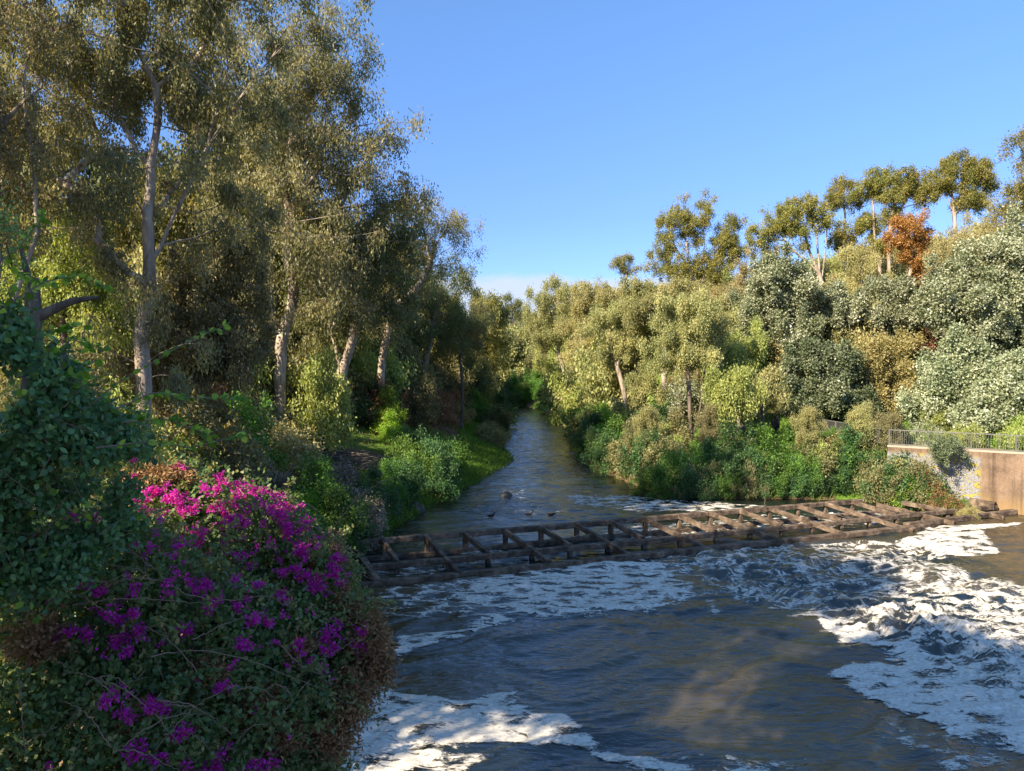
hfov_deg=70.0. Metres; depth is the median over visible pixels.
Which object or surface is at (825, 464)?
shrub
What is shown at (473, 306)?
gum tree
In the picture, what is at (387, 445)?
leaf litter
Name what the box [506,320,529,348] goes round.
gum tree
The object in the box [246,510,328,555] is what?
shrub
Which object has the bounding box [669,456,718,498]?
shrub
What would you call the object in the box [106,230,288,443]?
wattle tree
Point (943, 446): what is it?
shrub
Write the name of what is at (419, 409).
bush
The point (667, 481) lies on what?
shrub
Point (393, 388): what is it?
shrub
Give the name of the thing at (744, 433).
shrub
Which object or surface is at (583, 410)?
shrub
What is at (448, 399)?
shrub
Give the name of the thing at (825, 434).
shrub
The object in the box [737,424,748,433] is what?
rock
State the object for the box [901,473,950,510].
shrub
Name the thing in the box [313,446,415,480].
brush pile
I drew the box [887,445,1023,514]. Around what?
retaining wall
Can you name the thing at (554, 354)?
gum tree
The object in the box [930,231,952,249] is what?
gum tree
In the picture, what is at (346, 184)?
gum tree
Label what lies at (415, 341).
gum tree
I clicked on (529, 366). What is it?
gum tree
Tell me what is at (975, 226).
gum tree
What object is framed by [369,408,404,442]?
shrub
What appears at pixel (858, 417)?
bush
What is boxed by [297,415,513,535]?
grass
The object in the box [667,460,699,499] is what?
shrub
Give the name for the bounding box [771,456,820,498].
shrub
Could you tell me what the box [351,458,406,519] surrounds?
shrub
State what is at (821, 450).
shrub
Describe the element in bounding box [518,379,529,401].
shrub
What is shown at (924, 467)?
shrub
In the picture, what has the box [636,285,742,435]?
gum tree
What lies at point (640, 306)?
gum tree
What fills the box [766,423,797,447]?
shrub
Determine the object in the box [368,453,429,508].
shrub
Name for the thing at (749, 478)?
shrub
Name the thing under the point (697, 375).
gum tree
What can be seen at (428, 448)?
shrub
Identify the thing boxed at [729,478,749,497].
shrub
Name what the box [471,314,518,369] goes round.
gum tree
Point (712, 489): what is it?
shrub
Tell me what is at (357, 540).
shrub
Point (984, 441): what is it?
shrub
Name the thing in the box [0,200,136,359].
wattle tree
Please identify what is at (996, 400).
poplar tree
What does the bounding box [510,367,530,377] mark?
shrub
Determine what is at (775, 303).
poplar tree
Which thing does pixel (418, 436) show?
shrub
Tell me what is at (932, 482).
shrub
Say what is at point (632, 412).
shrub
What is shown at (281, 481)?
shrub
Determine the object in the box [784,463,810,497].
shrub
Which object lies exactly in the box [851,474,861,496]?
shrub
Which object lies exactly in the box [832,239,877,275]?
gum tree
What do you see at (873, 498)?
shrub
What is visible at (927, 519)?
weir
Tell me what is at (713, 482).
shrub
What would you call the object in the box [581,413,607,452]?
shrub
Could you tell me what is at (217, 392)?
shrub
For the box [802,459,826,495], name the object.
shrub
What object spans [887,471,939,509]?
shrub
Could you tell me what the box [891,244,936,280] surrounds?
gum tree
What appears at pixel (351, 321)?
gum tree
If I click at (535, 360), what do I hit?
gum tree
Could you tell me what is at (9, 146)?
gum tree
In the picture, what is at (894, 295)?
poplar tree
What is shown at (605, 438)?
shrub
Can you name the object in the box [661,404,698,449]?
shrub
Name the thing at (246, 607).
bougainvillea
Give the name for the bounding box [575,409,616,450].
shrub
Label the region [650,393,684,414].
shrub
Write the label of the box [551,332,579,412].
tree
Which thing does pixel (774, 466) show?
shrub
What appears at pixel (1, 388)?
shrub
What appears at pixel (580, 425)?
shrub
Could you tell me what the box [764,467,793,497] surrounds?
shrub
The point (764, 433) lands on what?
shrub
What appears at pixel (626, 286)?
gum tree
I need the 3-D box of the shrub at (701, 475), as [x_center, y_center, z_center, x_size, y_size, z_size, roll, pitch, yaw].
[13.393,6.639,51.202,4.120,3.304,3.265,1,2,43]
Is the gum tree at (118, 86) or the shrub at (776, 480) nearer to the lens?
the gum tree at (118, 86)
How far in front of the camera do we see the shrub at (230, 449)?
31.41 m
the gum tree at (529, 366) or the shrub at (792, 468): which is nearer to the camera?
the shrub at (792, 468)
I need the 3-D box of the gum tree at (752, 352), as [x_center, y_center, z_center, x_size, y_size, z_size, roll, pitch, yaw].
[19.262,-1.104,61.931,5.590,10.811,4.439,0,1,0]
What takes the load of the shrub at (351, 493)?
on the ground at (360, 435)
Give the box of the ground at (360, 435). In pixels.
[0,391,1023,769]
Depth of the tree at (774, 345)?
76.59 m
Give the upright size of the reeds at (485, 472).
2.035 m
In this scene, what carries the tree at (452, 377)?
on the ground at (360, 435)
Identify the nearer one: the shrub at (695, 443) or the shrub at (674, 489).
the shrub at (674, 489)
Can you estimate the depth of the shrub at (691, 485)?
50.25 m
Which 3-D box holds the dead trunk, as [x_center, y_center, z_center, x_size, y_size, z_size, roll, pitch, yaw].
[-10.567,-0.802,17.004,1.755,5.106,0.653,0,1,0]
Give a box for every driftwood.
[433,561,461,565]
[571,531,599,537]
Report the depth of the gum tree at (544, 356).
152.96 m
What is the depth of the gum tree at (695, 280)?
124.25 m
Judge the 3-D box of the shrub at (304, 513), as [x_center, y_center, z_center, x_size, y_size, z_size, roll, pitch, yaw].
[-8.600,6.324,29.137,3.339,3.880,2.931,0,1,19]
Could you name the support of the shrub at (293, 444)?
on the ground at (360, 435)
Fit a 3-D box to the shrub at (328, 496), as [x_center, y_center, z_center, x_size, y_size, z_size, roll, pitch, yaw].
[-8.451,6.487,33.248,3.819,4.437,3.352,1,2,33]
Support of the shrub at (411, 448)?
on the ground at (360, 435)
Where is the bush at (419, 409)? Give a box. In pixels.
[395,359,448,430]
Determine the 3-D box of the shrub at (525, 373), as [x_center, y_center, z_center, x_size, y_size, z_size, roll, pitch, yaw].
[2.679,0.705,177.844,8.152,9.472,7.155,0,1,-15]
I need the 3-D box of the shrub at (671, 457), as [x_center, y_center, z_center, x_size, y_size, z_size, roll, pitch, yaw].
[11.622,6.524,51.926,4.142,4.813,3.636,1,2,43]
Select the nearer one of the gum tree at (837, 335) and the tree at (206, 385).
the tree at (206, 385)
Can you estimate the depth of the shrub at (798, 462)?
49.91 m
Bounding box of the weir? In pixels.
[351,498,1017,587]
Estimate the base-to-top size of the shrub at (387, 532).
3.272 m
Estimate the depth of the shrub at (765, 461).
50.56 m
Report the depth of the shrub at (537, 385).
169.03 m
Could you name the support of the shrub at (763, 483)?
on the ground at (360, 435)
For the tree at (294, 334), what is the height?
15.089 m
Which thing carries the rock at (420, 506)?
on the ground at (360, 435)
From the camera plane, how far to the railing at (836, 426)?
56.02 m
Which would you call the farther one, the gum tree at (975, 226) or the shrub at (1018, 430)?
the gum tree at (975, 226)
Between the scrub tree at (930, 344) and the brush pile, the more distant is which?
the scrub tree at (930, 344)
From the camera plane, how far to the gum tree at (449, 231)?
63.62 m
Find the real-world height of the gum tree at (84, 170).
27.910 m
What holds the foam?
on the water
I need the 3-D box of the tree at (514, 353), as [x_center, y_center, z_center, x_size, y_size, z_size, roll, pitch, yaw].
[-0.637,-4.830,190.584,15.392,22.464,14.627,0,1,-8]
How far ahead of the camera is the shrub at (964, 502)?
44.63 m
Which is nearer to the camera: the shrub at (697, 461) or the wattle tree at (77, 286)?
the wattle tree at (77, 286)
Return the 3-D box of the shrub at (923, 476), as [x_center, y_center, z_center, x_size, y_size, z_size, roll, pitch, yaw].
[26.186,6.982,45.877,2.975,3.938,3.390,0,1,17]
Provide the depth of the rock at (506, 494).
51.06 m
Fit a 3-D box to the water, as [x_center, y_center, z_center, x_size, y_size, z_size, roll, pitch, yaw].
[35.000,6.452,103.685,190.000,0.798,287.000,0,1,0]
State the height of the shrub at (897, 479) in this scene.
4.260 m
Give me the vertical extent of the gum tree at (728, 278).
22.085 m
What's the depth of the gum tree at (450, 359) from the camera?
91.06 m
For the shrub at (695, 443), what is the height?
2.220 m
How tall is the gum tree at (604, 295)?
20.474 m
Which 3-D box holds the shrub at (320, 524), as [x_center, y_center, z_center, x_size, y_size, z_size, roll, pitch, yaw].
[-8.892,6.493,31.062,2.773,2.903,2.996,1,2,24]
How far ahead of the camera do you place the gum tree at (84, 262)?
81.01 m
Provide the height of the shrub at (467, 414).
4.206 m
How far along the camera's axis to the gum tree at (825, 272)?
87.19 m
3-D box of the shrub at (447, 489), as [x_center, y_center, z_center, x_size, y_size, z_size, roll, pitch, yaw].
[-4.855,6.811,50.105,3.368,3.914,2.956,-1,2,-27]
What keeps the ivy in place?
on the ground at (360, 435)
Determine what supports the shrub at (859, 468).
on the ground at (360, 435)
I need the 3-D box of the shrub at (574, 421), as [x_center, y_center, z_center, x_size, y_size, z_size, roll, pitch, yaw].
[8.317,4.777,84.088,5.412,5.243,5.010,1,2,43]
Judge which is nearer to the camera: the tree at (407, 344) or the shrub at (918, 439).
the shrub at (918, 439)
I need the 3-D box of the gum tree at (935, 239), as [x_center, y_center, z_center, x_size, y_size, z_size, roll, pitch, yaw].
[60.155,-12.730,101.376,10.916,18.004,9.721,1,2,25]
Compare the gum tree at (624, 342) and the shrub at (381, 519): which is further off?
the gum tree at (624, 342)
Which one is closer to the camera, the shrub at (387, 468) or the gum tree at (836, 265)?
the shrub at (387, 468)
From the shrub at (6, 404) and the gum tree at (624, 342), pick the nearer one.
the shrub at (6, 404)
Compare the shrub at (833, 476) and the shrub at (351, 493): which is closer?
the shrub at (351, 493)
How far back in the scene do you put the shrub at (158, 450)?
27.16 m
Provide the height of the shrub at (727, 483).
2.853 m
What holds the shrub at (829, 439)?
on the ground at (360, 435)
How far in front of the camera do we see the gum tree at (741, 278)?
84.19 m
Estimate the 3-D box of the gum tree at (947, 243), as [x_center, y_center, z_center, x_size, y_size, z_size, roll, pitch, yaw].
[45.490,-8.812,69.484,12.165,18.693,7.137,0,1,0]
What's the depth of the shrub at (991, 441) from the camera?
49.97 m
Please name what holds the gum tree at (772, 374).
on the ground at (360, 435)
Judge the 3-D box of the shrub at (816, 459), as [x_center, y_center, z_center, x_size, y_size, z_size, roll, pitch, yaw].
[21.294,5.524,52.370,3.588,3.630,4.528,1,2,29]
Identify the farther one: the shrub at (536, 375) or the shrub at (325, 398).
the shrub at (536, 375)
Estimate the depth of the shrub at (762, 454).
50.99 m
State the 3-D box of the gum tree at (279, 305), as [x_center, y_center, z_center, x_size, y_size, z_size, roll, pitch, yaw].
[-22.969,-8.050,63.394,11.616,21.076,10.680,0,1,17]
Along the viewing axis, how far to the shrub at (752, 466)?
50.03 m
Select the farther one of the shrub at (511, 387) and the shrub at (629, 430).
the shrub at (511, 387)
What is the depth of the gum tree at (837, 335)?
65.11 m
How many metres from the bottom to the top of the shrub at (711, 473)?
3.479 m
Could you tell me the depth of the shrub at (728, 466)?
50.03 m
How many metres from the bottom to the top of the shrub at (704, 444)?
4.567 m
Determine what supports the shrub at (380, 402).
on the ground at (360, 435)
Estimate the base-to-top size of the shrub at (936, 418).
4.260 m
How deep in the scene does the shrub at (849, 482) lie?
50.23 m
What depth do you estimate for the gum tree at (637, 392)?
62.69 m
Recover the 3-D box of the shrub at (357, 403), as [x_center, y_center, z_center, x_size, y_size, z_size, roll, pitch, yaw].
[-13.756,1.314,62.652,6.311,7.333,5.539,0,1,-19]
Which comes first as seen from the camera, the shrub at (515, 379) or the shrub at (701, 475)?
the shrub at (701, 475)
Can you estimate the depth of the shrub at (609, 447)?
60.77 m
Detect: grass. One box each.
[0,401,474,762]
[286,418,469,481]
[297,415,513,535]
[639,423,840,467]
[669,393,943,433]
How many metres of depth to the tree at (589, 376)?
87.87 m
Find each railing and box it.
[820,419,880,442]
[888,429,1023,451]
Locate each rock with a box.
[408,501,425,513]
[501,491,511,496]
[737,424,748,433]
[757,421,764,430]
[770,415,779,430]
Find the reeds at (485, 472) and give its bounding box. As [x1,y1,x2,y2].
[361,431,874,538]
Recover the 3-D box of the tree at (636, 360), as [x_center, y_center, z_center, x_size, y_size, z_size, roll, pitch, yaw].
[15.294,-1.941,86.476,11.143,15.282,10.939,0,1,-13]
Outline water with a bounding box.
[305,405,1023,770]
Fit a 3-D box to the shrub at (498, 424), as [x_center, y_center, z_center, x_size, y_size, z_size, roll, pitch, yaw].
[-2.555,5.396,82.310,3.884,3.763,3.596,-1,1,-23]
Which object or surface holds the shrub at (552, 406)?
on the ground at (360, 435)
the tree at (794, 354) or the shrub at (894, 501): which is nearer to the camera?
the shrub at (894, 501)
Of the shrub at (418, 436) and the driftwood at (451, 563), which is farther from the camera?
the shrub at (418, 436)
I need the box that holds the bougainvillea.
[0,448,405,770]
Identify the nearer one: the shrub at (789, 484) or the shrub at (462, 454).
the shrub at (789, 484)
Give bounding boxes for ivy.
[0,180,250,623]
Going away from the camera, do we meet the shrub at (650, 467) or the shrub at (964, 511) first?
the shrub at (964, 511)
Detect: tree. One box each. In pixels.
[0,0,109,307]
[0,0,374,456]
[0,41,105,266]
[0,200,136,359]
[0,264,98,399]
[16,280,177,416]
[64,129,216,267]
[77,255,90,268]
[85,148,237,309]
[92,233,175,321]
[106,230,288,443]
[122,317,245,420]
[165,0,445,432]
[173,102,318,312]
[199,305,277,406]
[236,288,289,403]
[237,188,310,328]
[263,320,369,419]
[269,294,306,391]
[273,184,437,381]
[287,312,372,375]
[299,253,386,347]
[349,331,419,403]
[351,330,396,359]
[361,180,488,395]
[368,292,445,380]
[374,332,426,401]
[387,248,493,378]
[417,293,473,370]
[430,352,476,407]
[431,299,499,428]
[454,341,500,406]
[464,357,500,405]
[467,289,506,342]
[469,285,512,376]
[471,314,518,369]
[491,325,531,385]
[492,318,531,379]
[496,290,523,324]
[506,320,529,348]
[513,308,534,325]
[514,343,541,374]
[519,272,585,393]
[525,332,543,372]
[530,345,546,375]
[532,318,545,374]
[534,350,560,415]
[540,321,552,369]
[542,299,590,379]
[545,351,563,424]
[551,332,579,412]
[553,273,625,374]
[554,326,639,437]
[554,353,587,423]
[573,322,611,405]
[574,291,661,412]
[592,328,657,411]
[608,250,643,290]
[608,274,641,301]
[619,272,739,388]
[622,355,671,423]
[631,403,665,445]
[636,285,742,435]
[637,324,709,409]
[642,187,759,297]
[665,351,709,392]
[667,264,712,293]
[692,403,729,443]
[700,362,772,437]
[705,312,773,424]
[707,242,781,321]
[713,321,775,376]
[720,263,736,284]
[724,238,855,417]
[743,190,845,287]
[744,359,794,424]
[747,331,782,412]
[770,281,833,380]
[771,335,784,382]
[777,336,885,429]
[787,405,827,448]
[790,260,831,293]
[794,293,914,401]
[813,253,862,277]
[815,271,943,356]
[817,172,885,276]
[820,322,869,366]
[824,261,866,293]
[827,253,841,263]
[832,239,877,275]
[836,241,895,302]
[845,159,897,277]
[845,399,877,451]
[851,326,927,415]
[865,237,917,284]
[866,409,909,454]
[872,298,920,365]
[874,163,939,286]
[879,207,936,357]
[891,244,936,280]
[894,235,959,353]
[894,318,995,431]
[910,200,1023,376]
[915,323,963,353]
[918,146,1001,236]
[921,198,1023,276]
[930,229,964,245]
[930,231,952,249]
[940,343,1023,446]
[960,218,985,234]
[985,124,1023,232]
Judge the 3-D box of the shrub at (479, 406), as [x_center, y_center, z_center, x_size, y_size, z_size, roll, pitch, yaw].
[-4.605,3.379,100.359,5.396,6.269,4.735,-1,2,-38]
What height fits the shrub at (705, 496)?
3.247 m
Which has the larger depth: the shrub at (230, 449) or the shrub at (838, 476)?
the shrub at (838, 476)
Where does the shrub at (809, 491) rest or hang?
on the ground at (360, 435)
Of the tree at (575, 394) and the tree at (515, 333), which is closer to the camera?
the tree at (575, 394)
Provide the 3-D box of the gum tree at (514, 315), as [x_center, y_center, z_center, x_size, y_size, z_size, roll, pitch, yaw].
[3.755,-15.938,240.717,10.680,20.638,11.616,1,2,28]
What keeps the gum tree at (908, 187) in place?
on the ground at (360, 435)
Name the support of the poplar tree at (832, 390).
on the ground at (360, 435)
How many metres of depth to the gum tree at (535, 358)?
180.17 m
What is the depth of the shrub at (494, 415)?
97.36 m
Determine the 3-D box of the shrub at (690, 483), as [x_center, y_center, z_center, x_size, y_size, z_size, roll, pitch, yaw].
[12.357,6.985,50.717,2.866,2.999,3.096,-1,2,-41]
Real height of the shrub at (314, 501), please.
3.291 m
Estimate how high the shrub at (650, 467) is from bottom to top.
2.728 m
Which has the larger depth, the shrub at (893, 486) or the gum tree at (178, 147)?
the gum tree at (178, 147)
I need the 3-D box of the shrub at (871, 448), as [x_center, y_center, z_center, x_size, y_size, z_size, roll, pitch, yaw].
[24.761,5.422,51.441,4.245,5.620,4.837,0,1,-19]
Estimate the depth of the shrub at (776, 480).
50.16 m
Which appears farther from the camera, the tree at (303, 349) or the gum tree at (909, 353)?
the gum tree at (909, 353)
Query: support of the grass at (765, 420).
on the ground at (360, 435)
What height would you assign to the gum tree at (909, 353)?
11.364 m
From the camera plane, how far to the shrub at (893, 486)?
47.14 m
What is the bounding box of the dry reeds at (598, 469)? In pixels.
[572,447,773,497]
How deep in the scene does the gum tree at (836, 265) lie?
98.46 m
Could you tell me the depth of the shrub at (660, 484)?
50.35 m
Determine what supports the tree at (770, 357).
on the ground at (360, 435)
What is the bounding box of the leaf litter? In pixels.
[287,422,457,488]
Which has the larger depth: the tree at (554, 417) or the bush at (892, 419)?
the tree at (554, 417)
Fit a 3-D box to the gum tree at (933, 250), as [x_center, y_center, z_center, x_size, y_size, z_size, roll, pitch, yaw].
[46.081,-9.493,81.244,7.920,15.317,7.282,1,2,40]
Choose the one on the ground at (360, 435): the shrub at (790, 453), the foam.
the shrub at (790, 453)
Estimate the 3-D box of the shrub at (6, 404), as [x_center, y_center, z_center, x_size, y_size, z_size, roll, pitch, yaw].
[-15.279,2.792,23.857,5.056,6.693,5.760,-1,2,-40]
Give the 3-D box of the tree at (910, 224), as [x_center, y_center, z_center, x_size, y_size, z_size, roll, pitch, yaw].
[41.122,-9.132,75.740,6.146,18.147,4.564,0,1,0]
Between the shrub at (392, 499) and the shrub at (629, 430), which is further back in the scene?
the shrub at (629, 430)
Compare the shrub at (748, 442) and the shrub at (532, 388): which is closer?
the shrub at (748, 442)
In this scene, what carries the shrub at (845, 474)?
on the ground at (360, 435)
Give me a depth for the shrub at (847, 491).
50.15 m
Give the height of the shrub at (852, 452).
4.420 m
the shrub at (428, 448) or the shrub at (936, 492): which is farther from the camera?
the shrub at (428, 448)
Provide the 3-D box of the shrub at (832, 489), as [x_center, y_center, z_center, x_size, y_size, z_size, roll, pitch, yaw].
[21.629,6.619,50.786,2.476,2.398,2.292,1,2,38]
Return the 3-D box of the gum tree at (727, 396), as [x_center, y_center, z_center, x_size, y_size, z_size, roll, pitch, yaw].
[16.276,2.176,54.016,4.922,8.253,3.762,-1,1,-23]
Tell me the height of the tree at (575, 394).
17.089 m
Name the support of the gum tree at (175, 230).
on the ground at (360, 435)
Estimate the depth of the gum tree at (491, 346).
115.61 m
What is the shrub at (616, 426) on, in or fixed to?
on the ground at (360, 435)
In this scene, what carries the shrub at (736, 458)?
on the ground at (360, 435)
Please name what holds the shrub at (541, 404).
on the ground at (360, 435)
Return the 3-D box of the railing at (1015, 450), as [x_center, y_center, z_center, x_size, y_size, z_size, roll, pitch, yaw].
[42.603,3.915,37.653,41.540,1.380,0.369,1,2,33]
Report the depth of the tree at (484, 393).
109.30 m
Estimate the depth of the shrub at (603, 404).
83.70 m
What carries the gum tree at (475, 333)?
on the ground at (360, 435)
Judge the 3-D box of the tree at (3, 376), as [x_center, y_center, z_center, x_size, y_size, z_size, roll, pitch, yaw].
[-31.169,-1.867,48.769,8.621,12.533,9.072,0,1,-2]
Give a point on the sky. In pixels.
(568, 126)
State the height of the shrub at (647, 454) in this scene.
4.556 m
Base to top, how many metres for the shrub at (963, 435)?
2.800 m
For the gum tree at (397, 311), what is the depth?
55.60 m
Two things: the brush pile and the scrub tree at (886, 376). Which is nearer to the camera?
the brush pile
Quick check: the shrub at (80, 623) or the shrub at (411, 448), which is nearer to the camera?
the shrub at (80, 623)
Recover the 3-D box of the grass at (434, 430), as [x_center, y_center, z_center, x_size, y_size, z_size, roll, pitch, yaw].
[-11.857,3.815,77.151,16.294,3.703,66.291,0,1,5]
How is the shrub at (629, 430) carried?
on the ground at (360, 435)
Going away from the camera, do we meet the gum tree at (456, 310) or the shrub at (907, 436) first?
the shrub at (907, 436)
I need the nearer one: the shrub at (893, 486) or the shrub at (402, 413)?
the shrub at (893, 486)
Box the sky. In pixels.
[0,0,1023,319]
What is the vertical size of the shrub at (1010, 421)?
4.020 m
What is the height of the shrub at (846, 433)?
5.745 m
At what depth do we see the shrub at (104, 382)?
26.05 m
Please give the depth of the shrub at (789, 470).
50.48 m
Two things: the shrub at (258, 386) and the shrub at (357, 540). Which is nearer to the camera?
the shrub at (357, 540)
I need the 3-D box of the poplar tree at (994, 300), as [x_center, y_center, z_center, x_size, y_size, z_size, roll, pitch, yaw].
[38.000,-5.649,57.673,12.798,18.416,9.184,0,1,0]
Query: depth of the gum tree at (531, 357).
181.61 m
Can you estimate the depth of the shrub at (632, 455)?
55.81 m
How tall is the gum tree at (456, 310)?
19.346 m
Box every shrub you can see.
[0,324,111,433]
[0,375,117,498]
[1,560,174,660]
[8,466,101,623]
[43,368,153,516]
[89,395,188,498]
[148,425,225,492]
[150,375,245,438]
[151,388,270,501]
[161,631,235,729]
[168,390,276,495]
[183,455,228,539]
[211,387,290,478]
[233,342,274,411]
[235,387,297,442]
[246,461,298,499]
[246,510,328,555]
[256,411,334,484]
[278,448,373,521]
[281,485,340,516]
[285,499,335,541]
[286,338,359,455]
[295,504,335,542]
[307,479,371,552]
[318,487,381,561]
[328,456,378,513]
[328,472,403,520]
[339,487,375,529]
[347,362,378,426]
[347,490,388,553]
[349,370,398,428]
[350,370,414,430]
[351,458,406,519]
[355,496,392,545]
[360,382,408,436]
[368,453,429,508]
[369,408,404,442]
[372,457,409,512]
[374,432,446,481]
[384,369,406,425]
[388,423,455,459]
[404,433,462,492]
[417,457,462,501]
[426,390,462,428]
[432,386,458,425]
[438,434,472,481]
[442,386,464,420]
[448,397,476,425]
[467,387,492,421]
[474,417,503,439]
[475,422,512,447]
[476,401,513,430]
[486,388,519,426]
[493,372,515,404]
[495,386,522,411]
[503,380,519,400]
[507,373,532,406]
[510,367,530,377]
[513,370,530,396]
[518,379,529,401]
[519,369,541,397]
[526,377,546,399]
[530,375,546,400]
[535,388,549,404]
[535,394,550,410]
[549,401,562,422]
[555,396,574,420]
[563,405,593,445]
[565,398,602,442]
[567,406,604,453]
[574,415,591,440]
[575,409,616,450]
[577,427,617,475]
[579,422,606,459]
[580,411,626,466]
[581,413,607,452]
[586,405,628,447]
[597,399,617,420]
[602,433,632,473]
[605,395,634,427]
[609,421,632,439]
[611,414,642,476]
[614,422,679,485]
[622,399,668,427]
[630,420,676,445]
[631,458,681,499]
[638,429,691,475]
[641,455,662,483]
[646,443,687,498]
[649,466,686,498]
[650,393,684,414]
[654,470,685,499]
[658,412,685,432]
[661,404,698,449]
[663,371,708,421]
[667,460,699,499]
[668,434,690,454]
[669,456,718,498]
[669,465,706,499]
[676,462,701,499]
[680,446,729,480]
[682,460,711,500]
[687,436,722,469]
[687,439,702,452]
[691,443,731,487]
[694,458,722,497]
[697,449,729,483]
[699,415,758,478]
[700,472,716,497]
[702,444,727,477]
[702,464,719,498]
[707,478,731,499]
[709,452,740,495]
[713,463,745,498]
[715,439,763,489]
[720,433,763,472]
[721,441,773,497]
[728,440,776,482]
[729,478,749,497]
[731,462,760,497]
[735,476,760,495]
[737,457,768,494]
[739,437,778,485]
[740,482,771,498]
[741,428,754,439]
[742,438,794,472]
[743,421,795,486]
[743,463,777,499]
[751,457,790,498]
[757,468,786,499]
[764,441,789,476]
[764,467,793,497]
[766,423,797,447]
[768,459,792,493]
[769,443,804,491]
[769,451,805,494]
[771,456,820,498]
[772,443,795,474]
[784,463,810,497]
[785,457,824,496]
[788,450,829,495]
[795,437,842,492]
[796,439,828,469]
[798,438,839,481]
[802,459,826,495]
[807,460,834,496]
[814,466,840,495]
[817,425,837,441]
[823,426,858,453]
[824,472,844,496]
[826,452,857,495]
[827,420,870,470]
[829,460,850,489]
[830,434,886,490]
[835,464,858,496]
[845,478,860,494]
[846,443,872,492]
[850,453,917,504]
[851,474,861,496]
[854,423,886,487]
[856,448,909,506]
[870,457,918,506]
[878,456,948,507]
[886,466,912,507]
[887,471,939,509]
[888,415,916,445]
[898,422,932,445]
[898,453,965,510]
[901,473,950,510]
[905,417,949,444]
[907,426,930,446]
[908,466,955,511]
[917,475,962,507]
[919,408,957,434]
[921,469,946,495]
[923,483,970,515]
[925,429,972,468]
[932,420,986,448]
[935,492,965,515]
[952,504,981,520]
[972,425,1000,447]
[986,415,1018,447]
[991,412,1023,450]
[993,416,1023,447]
[997,411,1023,447]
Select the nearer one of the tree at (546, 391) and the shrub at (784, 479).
the shrub at (784, 479)
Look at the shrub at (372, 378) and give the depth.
62.22 m
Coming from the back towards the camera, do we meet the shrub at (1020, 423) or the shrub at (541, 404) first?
the shrub at (541, 404)
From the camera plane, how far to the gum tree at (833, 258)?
116.75 m
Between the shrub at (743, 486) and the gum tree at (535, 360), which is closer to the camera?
the shrub at (743, 486)
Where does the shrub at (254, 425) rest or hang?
on the ground at (360, 435)
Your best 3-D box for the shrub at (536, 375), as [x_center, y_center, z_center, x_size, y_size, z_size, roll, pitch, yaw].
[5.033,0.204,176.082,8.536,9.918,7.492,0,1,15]
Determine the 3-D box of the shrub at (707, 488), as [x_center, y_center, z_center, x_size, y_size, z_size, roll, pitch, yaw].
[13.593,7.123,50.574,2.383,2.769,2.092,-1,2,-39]
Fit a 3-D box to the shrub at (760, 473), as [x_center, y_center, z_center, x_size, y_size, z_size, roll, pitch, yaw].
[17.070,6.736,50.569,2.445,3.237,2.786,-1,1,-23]
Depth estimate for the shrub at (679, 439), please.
55.78 m
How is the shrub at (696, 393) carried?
on the ground at (360, 435)
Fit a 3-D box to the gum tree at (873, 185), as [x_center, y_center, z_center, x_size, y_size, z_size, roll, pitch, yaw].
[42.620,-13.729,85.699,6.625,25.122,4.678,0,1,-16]
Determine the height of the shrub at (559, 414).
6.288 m
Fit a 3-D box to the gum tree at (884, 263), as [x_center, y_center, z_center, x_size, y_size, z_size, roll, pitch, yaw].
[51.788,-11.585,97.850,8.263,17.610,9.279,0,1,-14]
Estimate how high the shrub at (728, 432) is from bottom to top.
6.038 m
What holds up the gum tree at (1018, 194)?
on the ground at (360, 435)
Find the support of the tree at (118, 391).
on the ground at (360, 435)
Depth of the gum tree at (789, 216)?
83.26 m
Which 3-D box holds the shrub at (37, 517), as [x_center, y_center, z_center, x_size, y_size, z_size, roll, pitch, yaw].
[-11.631,4.399,17.935,5.365,5.198,4.966,0,1,3]
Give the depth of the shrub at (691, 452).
52.33 m
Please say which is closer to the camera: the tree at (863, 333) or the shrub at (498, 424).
the tree at (863, 333)
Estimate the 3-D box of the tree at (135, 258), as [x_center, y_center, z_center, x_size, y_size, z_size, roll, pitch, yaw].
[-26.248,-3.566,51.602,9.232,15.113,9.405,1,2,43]
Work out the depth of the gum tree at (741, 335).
75.35 m
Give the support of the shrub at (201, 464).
on the ground at (360, 435)
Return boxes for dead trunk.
[19,243,99,397]
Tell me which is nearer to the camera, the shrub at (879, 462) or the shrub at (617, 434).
the shrub at (879, 462)
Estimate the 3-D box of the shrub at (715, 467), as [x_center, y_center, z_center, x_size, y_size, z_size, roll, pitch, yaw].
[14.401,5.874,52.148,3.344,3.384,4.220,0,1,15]
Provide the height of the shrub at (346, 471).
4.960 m
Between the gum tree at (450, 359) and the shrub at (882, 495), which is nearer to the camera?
the shrub at (882, 495)
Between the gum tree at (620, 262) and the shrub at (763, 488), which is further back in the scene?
the gum tree at (620, 262)
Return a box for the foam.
[339,490,1023,770]
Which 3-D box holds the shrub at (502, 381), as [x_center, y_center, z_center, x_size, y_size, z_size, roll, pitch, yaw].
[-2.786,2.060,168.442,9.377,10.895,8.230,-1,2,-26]
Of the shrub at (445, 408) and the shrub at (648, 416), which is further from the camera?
the shrub at (445, 408)
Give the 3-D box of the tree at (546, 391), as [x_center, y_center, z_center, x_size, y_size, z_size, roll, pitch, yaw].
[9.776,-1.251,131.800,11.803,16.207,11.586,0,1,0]

